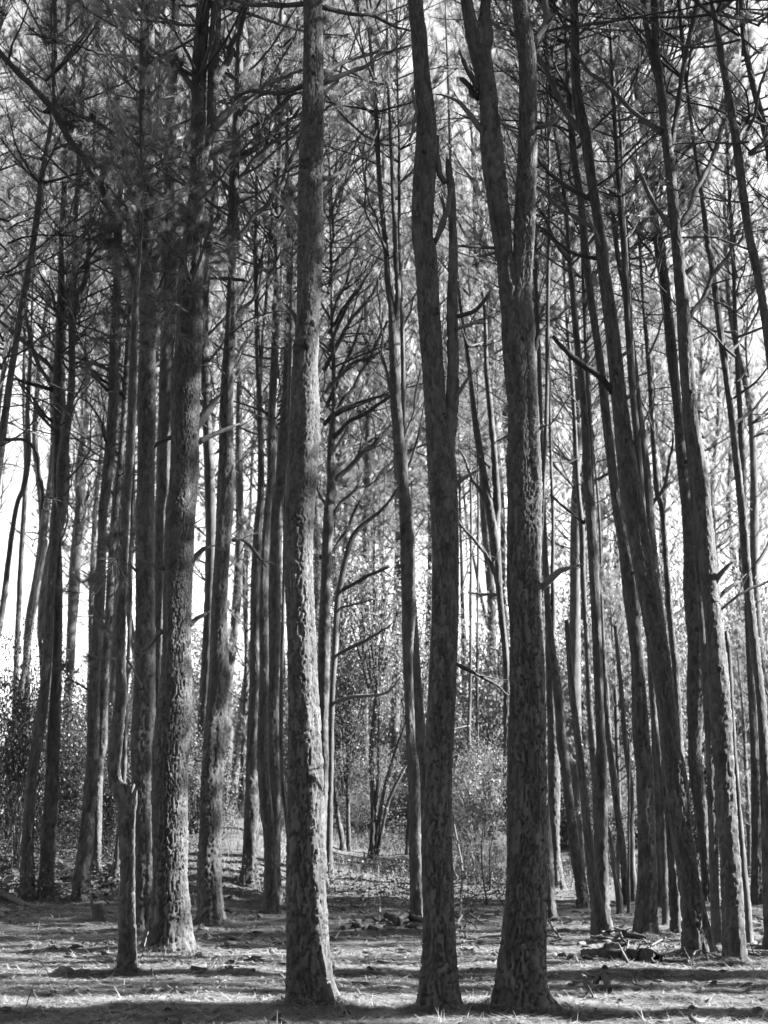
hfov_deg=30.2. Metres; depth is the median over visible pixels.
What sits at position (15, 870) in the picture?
plant
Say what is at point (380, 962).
bark piece
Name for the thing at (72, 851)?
ground cover
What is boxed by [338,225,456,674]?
pine tree
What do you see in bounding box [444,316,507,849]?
pine tree
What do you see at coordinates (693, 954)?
stick
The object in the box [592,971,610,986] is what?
broken limb
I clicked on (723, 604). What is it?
shrub
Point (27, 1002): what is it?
stick
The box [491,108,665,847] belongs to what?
pine tree
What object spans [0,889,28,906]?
log
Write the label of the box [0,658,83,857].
shrub
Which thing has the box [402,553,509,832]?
shrub
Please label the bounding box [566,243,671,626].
pine tree
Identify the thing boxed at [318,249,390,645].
pine tree
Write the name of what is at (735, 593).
shrub
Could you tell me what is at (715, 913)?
pine tree
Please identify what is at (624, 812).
shrub
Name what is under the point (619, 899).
dead pine
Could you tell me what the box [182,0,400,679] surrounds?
pine tree
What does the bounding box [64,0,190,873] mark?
pine tree
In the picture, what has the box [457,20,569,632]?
pine tree
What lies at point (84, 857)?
pine tree
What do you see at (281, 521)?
pine tree
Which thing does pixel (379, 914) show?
stick
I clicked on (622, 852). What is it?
pine tree
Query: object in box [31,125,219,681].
pine tree
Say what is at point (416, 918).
log
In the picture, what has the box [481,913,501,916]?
stick
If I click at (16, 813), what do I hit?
shrub
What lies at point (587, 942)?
log
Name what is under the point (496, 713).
shrub
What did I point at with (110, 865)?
plant
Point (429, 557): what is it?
pine tree
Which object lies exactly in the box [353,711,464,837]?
shrub
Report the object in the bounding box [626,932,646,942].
stick
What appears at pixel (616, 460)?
pine tree
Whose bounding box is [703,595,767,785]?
shrub
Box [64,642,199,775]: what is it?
shrub
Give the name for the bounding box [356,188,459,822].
pine tree
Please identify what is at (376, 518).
pine tree
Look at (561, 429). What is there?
pine tree
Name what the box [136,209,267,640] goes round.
pine tree
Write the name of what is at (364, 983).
bark piece
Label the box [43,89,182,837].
pine tree
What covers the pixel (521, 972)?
pine tree
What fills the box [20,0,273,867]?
pine tree
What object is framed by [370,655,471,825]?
shrub
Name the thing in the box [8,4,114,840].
pine tree
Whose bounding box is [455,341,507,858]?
pine tree
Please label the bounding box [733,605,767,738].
shrub
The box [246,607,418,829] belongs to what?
shrub
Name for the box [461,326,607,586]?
pine tree
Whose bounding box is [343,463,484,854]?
broadleaf tree
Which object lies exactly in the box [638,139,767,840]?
pine tree
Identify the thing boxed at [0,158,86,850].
pine tree
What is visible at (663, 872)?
pine tree
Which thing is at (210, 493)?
pine tree
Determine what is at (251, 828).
pine tree
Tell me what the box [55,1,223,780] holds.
pine tree
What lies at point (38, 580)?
dead pine
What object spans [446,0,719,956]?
pine tree
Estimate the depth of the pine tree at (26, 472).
32.57 m
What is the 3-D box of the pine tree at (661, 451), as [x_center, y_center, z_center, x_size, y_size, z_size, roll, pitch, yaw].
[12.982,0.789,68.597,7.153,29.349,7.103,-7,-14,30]
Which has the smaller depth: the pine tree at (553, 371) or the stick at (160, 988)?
the stick at (160, 988)
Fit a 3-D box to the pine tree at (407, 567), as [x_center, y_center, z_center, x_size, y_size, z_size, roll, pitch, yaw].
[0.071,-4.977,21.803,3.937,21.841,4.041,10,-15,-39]
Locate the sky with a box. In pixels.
[0,0,767,813]
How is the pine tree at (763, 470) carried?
on the ground at (245, 906)
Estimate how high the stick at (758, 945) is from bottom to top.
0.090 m
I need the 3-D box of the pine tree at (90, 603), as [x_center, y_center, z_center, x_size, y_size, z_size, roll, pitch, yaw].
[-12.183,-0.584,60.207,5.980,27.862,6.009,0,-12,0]
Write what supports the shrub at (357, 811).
on the ground at (245, 906)
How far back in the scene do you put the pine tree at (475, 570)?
74.51 m
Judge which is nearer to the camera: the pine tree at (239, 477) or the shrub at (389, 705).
the pine tree at (239, 477)
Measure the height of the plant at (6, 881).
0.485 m
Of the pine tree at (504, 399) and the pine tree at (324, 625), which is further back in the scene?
the pine tree at (504, 399)
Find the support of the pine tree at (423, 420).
on the ground at (245, 906)
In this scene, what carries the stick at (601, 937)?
on the ground at (245, 906)
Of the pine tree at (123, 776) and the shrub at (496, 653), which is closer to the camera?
the pine tree at (123, 776)
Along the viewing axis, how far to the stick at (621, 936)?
16.98 m
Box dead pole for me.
[627,739,630,912]
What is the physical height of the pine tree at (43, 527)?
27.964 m
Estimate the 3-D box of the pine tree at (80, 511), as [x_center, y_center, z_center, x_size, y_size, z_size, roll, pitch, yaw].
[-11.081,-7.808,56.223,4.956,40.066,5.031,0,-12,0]
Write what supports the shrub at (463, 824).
on the ground at (245, 906)
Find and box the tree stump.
[91,903,108,921]
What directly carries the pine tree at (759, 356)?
on the ground at (245, 906)
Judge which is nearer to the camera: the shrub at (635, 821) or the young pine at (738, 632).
the young pine at (738, 632)
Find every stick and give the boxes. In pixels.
[0,909,4,917]
[21,981,34,1020]
[28,956,54,985]
[65,959,116,964]
[140,926,149,962]
[144,985,171,993]
[197,974,221,977]
[377,900,380,922]
[383,986,406,990]
[452,801,462,917]
[455,914,478,928]
[456,914,462,934]
[461,929,478,943]
[464,869,492,921]
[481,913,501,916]
[547,917,562,939]
[577,983,601,1000]
[590,935,609,939]
[601,918,631,932]
[612,927,630,933]
[619,930,625,942]
[624,933,645,939]
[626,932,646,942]
[647,936,666,947]
[664,946,728,973]
[685,949,711,965]
[746,942,761,948]
[746,948,767,953]
[747,934,766,959]
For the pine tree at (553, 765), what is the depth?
28.29 m
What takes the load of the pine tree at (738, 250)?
on the ground at (245, 906)
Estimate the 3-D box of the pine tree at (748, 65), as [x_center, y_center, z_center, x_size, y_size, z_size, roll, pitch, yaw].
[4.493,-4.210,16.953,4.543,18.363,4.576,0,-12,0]
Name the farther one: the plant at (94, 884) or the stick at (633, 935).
the plant at (94, 884)
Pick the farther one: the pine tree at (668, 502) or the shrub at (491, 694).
the pine tree at (668, 502)
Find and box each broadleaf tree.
[281,457,392,851]
[283,461,398,851]
[284,463,476,858]
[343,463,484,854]
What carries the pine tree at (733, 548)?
on the ground at (245, 906)
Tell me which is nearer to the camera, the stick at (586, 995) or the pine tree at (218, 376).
the stick at (586, 995)
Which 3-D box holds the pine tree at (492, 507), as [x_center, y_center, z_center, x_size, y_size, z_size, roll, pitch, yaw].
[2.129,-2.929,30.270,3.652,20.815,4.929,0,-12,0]
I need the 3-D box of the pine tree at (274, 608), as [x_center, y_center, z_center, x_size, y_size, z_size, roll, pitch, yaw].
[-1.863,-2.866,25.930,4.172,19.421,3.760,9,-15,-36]
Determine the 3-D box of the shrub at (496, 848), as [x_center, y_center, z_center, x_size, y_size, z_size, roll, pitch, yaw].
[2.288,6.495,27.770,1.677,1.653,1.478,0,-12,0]
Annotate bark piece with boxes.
[340,922,362,930]
[355,981,371,985]
[361,924,378,930]
[376,960,391,965]
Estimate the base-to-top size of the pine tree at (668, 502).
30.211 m
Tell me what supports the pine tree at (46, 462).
on the ground at (245, 906)
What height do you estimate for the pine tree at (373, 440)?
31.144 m
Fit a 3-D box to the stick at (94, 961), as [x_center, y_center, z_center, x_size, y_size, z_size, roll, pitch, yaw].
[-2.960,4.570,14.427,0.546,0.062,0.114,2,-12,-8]
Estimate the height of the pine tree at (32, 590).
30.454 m
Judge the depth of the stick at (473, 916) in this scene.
21.22 m
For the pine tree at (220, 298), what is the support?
on the ground at (245, 906)
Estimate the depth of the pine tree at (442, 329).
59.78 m
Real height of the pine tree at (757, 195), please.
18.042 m
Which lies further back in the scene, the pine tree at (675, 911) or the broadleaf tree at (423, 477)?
the broadleaf tree at (423, 477)
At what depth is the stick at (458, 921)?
18.69 m
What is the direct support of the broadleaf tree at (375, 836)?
on the ground at (245, 906)
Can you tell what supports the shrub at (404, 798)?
on the ground at (245, 906)
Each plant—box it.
[0,856,20,872]
[0,874,18,891]
[3,867,37,886]
[54,864,73,886]
[54,878,71,893]
[55,853,76,877]
[91,868,119,888]
[92,862,119,884]
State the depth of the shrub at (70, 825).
46.05 m
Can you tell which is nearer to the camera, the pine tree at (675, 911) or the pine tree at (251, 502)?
the pine tree at (675, 911)
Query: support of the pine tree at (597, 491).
on the ground at (245, 906)
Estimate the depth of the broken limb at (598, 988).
12.24 m
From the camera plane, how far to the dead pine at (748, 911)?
17.05 m
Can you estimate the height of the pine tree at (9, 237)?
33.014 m
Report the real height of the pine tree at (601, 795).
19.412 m
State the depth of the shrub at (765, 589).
49.93 m
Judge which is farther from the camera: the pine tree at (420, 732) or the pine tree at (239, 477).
the pine tree at (239, 477)
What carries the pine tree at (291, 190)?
on the ground at (245, 906)
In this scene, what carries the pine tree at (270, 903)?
on the ground at (245, 906)
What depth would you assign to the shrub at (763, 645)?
39.29 m
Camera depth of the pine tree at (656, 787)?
25.68 m
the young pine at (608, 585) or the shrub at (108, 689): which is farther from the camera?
the shrub at (108, 689)
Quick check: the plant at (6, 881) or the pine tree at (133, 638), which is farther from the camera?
the pine tree at (133, 638)
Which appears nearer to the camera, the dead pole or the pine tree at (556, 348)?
the dead pole
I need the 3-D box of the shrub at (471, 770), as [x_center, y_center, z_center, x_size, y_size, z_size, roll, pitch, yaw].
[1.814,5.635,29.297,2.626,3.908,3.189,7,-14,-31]
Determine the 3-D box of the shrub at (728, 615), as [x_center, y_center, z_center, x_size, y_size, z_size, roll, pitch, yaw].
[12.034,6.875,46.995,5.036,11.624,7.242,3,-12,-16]
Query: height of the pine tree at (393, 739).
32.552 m
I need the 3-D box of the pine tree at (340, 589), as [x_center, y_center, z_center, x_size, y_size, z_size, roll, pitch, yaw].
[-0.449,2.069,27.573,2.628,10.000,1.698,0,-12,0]
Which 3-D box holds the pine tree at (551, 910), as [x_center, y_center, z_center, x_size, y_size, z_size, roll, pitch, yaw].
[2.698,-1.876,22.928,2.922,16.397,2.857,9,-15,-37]
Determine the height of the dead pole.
2.712 m
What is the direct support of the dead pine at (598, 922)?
on the ground at (245, 906)
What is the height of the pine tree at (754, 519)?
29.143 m
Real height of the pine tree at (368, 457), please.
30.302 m
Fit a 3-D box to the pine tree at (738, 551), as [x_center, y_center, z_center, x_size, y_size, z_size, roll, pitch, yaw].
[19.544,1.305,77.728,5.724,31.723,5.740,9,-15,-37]
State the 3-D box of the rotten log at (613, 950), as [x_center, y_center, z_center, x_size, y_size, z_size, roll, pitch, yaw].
[2.524,4.596,14.920,0.655,0.303,1.630,2,-12,-9]
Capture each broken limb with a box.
[579,973,611,993]
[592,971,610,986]
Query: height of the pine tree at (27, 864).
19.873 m
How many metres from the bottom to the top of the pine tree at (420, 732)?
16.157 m
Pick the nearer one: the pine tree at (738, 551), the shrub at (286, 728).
the shrub at (286, 728)
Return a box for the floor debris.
[0,861,767,1023]
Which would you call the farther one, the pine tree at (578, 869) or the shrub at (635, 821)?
the shrub at (635, 821)
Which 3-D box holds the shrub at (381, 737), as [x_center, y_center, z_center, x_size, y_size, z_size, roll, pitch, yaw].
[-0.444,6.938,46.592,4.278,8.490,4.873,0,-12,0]
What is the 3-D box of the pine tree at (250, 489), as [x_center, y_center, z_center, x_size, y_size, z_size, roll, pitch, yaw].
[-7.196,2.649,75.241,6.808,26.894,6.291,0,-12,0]
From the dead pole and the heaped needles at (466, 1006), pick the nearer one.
the heaped needles at (466, 1006)
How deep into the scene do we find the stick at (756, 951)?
15.59 m
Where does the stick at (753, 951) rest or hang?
on the ground at (245, 906)
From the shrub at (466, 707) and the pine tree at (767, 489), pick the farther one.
the pine tree at (767, 489)
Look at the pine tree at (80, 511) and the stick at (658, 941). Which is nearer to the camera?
the stick at (658, 941)
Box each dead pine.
[0,536,47,831]
[564,620,609,936]
[608,824,624,913]
[613,625,636,900]
[725,631,753,943]
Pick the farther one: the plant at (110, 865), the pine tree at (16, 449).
the pine tree at (16, 449)
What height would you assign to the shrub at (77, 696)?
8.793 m
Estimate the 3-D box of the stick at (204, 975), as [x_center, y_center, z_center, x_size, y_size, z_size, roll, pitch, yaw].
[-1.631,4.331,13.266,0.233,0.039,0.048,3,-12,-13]
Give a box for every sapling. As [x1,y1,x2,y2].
[457,788,506,904]
[459,756,506,888]
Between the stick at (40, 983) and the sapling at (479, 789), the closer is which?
the stick at (40, 983)
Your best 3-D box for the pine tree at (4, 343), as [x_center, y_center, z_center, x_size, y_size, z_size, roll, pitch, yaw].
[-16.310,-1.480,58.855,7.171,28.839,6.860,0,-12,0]
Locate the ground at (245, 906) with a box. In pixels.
[0,807,767,1023]
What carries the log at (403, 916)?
on the log at (389, 916)
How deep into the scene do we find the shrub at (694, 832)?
33.13 m
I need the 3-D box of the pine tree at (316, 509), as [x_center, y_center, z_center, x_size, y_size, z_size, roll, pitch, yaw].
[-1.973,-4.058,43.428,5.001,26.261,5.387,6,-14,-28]
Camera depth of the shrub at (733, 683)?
46.86 m
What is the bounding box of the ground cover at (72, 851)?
[0,778,750,909]
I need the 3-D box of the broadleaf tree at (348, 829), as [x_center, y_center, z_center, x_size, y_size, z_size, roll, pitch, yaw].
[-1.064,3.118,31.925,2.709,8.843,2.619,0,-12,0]
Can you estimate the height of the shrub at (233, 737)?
3.638 m
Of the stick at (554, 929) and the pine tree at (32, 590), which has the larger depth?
the pine tree at (32, 590)
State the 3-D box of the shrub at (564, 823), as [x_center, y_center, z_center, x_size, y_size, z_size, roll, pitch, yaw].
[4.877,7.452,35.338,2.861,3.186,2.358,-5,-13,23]
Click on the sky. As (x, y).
(10, 612)
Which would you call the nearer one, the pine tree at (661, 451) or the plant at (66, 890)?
the plant at (66, 890)
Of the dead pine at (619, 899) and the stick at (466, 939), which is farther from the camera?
the dead pine at (619, 899)
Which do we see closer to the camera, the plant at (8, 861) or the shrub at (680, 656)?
the plant at (8, 861)
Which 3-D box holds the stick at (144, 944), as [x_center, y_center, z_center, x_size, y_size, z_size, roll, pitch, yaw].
[-2.553,4.611,15.203,0.029,0.280,1.390,1,-12,-6]
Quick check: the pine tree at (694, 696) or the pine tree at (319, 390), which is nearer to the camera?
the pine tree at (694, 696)
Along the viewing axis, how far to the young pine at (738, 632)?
33.38 m
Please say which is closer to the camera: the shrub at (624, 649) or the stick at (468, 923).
the stick at (468, 923)
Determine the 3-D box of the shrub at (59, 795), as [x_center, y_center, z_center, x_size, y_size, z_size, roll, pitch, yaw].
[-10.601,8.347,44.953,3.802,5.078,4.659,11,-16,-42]
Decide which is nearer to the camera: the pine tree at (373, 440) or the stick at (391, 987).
the stick at (391, 987)
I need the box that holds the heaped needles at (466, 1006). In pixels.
[81,913,767,1023]
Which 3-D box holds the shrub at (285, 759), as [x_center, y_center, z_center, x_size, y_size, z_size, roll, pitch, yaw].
[-1.749,5.388,30.943,3.049,3.906,2.688,0,-12,0]
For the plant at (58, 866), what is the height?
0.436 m
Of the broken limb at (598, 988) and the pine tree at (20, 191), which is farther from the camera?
the pine tree at (20, 191)
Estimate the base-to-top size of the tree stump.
0.298 m
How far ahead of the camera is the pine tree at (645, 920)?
18.67 m
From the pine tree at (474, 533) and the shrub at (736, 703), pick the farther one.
the pine tree at (474, 533)
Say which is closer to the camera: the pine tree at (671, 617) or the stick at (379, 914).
the stick at (379, 914)
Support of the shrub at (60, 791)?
on the ground at (245, 906)
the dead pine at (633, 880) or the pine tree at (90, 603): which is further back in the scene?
the pine tree at (90, 603)
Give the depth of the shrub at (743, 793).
34.31 m
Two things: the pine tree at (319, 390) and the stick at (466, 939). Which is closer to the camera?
the stick at (466, 939)
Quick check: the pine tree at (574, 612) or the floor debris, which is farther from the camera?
the pine tree at (574, 612)
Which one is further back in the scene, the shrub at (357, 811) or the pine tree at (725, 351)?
the shrub at (357, 811)
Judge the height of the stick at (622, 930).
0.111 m
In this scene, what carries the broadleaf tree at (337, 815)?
on the ground at (245, 906)
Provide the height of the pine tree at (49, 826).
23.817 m
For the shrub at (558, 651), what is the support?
on the ground at (245, 906)
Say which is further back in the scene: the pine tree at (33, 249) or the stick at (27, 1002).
the pine tree at (33, 249)
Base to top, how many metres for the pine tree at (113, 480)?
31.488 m
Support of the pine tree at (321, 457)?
on the ground at (245, 906)
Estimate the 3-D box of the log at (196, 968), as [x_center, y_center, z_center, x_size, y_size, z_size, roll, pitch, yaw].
[-1.714,4.378,13.689,0.136,0.088,0.349,-10,-16,39]
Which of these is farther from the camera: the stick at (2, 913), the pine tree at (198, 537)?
the pine tree at (198, 537)
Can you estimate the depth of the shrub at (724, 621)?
54.50 m
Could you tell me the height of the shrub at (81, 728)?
5.464 m
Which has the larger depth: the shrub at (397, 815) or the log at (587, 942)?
the shrub at (397, 815)
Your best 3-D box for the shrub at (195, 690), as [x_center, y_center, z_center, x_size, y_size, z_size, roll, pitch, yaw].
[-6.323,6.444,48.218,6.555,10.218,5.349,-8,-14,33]
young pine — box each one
[192,514,288,812]
[563,550,651,878]
[704,624,767,876]
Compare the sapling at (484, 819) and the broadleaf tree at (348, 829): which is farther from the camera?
the broadleaf tree at (348, 829)
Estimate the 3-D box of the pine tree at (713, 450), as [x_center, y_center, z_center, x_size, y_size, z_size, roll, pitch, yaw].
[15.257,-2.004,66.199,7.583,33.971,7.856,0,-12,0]
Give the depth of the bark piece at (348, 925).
18.88 m
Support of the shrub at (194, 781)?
on the ground at (245, 906)
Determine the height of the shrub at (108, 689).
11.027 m
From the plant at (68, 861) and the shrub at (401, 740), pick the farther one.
the shrub at (401, 740)
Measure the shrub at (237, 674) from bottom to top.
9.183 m
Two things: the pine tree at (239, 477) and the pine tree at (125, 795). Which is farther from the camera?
the pine tree at (239, 477)
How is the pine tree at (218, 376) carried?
on the ground at (245, 906)
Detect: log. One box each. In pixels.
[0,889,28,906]
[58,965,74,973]
[190,960,215,970]
[383,912,402,925]
[397,912,410,919]
[408,914,422,923]
[577,939,619,945]
[579,940,666,964]
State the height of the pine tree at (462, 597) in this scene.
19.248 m
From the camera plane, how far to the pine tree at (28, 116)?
30.76 m
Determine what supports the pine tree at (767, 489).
on the ground at (245, 906)
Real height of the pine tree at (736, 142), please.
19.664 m
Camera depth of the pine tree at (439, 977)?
11.73 m
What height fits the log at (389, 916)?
0.124 m
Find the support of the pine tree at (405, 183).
on the ground at (245, 906)
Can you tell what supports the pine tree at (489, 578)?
on the ground at (245, 906)
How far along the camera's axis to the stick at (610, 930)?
17.89 m
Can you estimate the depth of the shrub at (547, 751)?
43.55 m
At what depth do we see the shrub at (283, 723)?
45.52 m
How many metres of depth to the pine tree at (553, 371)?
48.05 m
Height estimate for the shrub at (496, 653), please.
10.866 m
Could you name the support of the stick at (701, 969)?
on the ground at (245, 906)
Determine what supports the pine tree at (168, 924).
on the ground at (245, 906)
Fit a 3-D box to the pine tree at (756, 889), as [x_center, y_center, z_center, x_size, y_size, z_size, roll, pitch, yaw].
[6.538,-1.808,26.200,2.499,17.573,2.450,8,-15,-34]
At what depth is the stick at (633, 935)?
17.04 m
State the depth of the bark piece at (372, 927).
18.66 m
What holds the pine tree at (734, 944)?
on the ground at (245, 906)
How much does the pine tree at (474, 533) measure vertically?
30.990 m
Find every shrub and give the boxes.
[0,598,87,874]
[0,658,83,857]
[0,699,121,840]
[1,703,130,853]
[11,739,192,840]
[20,784,103,839]
[27,648,129,846]
[59,722,131,853]
[62,594,134,809]
[63,673,129,730]
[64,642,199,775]
[127,563,287,792]
[128,680,287,791]
[188,698,245,834]
[193,606,317,736]
[233,659,385,800]
[233,671,287,796]
[235,691,367,824]
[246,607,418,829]
[330,597,406,832]
[333,765,398,836]
[339,736,501,839]
[341,600,406,821]
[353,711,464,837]
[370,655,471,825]
[376,774,406,834]
[381,564,628,849]
[400,582,594,842]
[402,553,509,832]
[420,629,592,826]
[451,761,501,859]
[452,692,506,872]
[453,646,687,847]
[455,590,565,744]
[459,803,506,874]
[496,534,684,846]
[503,444,690,847]
[543,558,764,841]
[547,762,635,864]
[560,724,637,867]
[561,496,743,831]
[605,528,745,830]
[662,558,767,841]
[665,570,742,821]
[673,550,767,838]
[674,506,767,769]
[676,555,765,768]
[677,593,767,840]
[688,785,745,868]
[689,726,750,862]
[702,575,767,842]
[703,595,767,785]
[720,561,767,643]
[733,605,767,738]
[738,722,757,823]
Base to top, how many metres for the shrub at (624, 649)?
12.513 m
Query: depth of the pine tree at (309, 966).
11.89 m
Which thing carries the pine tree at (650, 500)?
on the ground at (245, 906)
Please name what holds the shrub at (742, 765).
on the ground at (245, 906)
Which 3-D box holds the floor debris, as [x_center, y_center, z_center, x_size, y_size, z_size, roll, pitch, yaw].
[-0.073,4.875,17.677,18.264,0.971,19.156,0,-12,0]
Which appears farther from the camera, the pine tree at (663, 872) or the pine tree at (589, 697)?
the pine tree at (589, 697)
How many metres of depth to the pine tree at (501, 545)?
68.41 m
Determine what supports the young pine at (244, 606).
on the ground at (245, 906)
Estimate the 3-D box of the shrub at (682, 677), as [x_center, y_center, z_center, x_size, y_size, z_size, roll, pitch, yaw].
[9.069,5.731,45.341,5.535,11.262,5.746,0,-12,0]
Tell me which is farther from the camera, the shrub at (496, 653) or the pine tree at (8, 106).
the shrub at (496, 653)
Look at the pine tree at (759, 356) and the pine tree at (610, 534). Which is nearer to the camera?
the pine tree at (759, 356)
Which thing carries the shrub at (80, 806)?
on the ground at (245, 906)
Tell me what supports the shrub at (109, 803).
on the ground at (245, 906)
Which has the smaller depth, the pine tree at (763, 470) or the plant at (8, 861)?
the plant at (8, 861)
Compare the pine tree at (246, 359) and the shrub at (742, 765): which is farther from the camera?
the shrub at (742, 765)
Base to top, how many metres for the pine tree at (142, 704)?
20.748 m
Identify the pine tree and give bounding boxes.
[0,0,92,513]
[0,0,115,632]
[0,0,167,513]
[0,0,169,900]
[0,0,221,899]
[0,0,227,902]
[0,0,274,932]
[0,4,59,291]
[0,71,100,741]
[0,74,31,485]
[0,100,46,331]
[0,112,111,715]
[0,149,67,599]
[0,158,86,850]
[0,387,49,488]
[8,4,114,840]
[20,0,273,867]
[25,2,135,827]
[29,197,138,763]
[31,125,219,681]
[33,204,110,725]
[42,0,362,954]
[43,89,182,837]
[44,252,158,691]
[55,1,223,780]
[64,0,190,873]
[67,0,296,531]
[74,293,158,722]
[84,0,217,973]
[85,0,334,833]
[88,32,222,879]
[108,0,375,927]
[130,0,359,886]
[133,106,254,614]
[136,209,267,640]
[153,7,342,798]
[156,0,416,914]
[182,0,377,903]
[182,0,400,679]
[197,324,268,672]
[199,0,457,1008]
[202,0,475,887]
[213,125,351,806]
[217,0,366,802]
[222,155,379,612]
[232,187,286,629]
[246,1,403,642]
[256,185,333,837]
[262,0,504,922]
[282,287,345,581]
[318,0,446,832]
[318,0,504,838]
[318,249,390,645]
[318,394,423,882]
[319,196,423,642]
[321,118,468,826]
[336,0,478,858]
[336,357,427,644]
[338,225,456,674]
[340,126,507,614]
[349,83,505,730]
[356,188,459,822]
[372,63,632,888]
[379,220,502,634]
[399,0,561,841]
[401,0,559,865]
[403,0,741,938]
[408,0,508,1014]
[408,218,503,717]
[416,330,500,717]
[432,0,681,934]
[435,0,583,1017]
[443,0,632,919]
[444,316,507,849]
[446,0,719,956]
[452,1,595,908]
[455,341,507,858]
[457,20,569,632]
[460,138,665,721]
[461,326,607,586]
[462,2,665,868]
[462,482,499,672]
[464,189,557,648]
[482,0,673,862]
[484,149,591,642]
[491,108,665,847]
[492,0,767,906]
[506,0,657,904]
[509,0,767,370]
[511,0,713,933]
[532,164,666,637]
[534,0,767,949]
[537,1,747,759]
[550,0,681,924]
[553,212,629,868]
[556,0,767,901]
[559,3,699,907]
[561,0,767,964]
[564,300,631,650]
[565,290,668,631]
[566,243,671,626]
[583,0,745,944]
[594,245,715,636]
[594,249,718,582]
[626,0,767,716]
[636,140,767,596]
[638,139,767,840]
[654,3,767,905]
[666,0,767,201]
[669,266,767,623]
[680,216,767,638]
[710,2,767,601]
[721,132,767,268]
[742,183,767,376]
[749,341,767,535]
[758,431,767,564]
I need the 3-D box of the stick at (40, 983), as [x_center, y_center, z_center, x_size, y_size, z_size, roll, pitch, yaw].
[-3.108,4.152,12.900,0.259,0.255,0.570,0,-12,0]
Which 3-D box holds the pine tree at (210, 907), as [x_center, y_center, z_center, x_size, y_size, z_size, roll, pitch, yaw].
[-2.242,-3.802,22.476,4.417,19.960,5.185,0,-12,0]

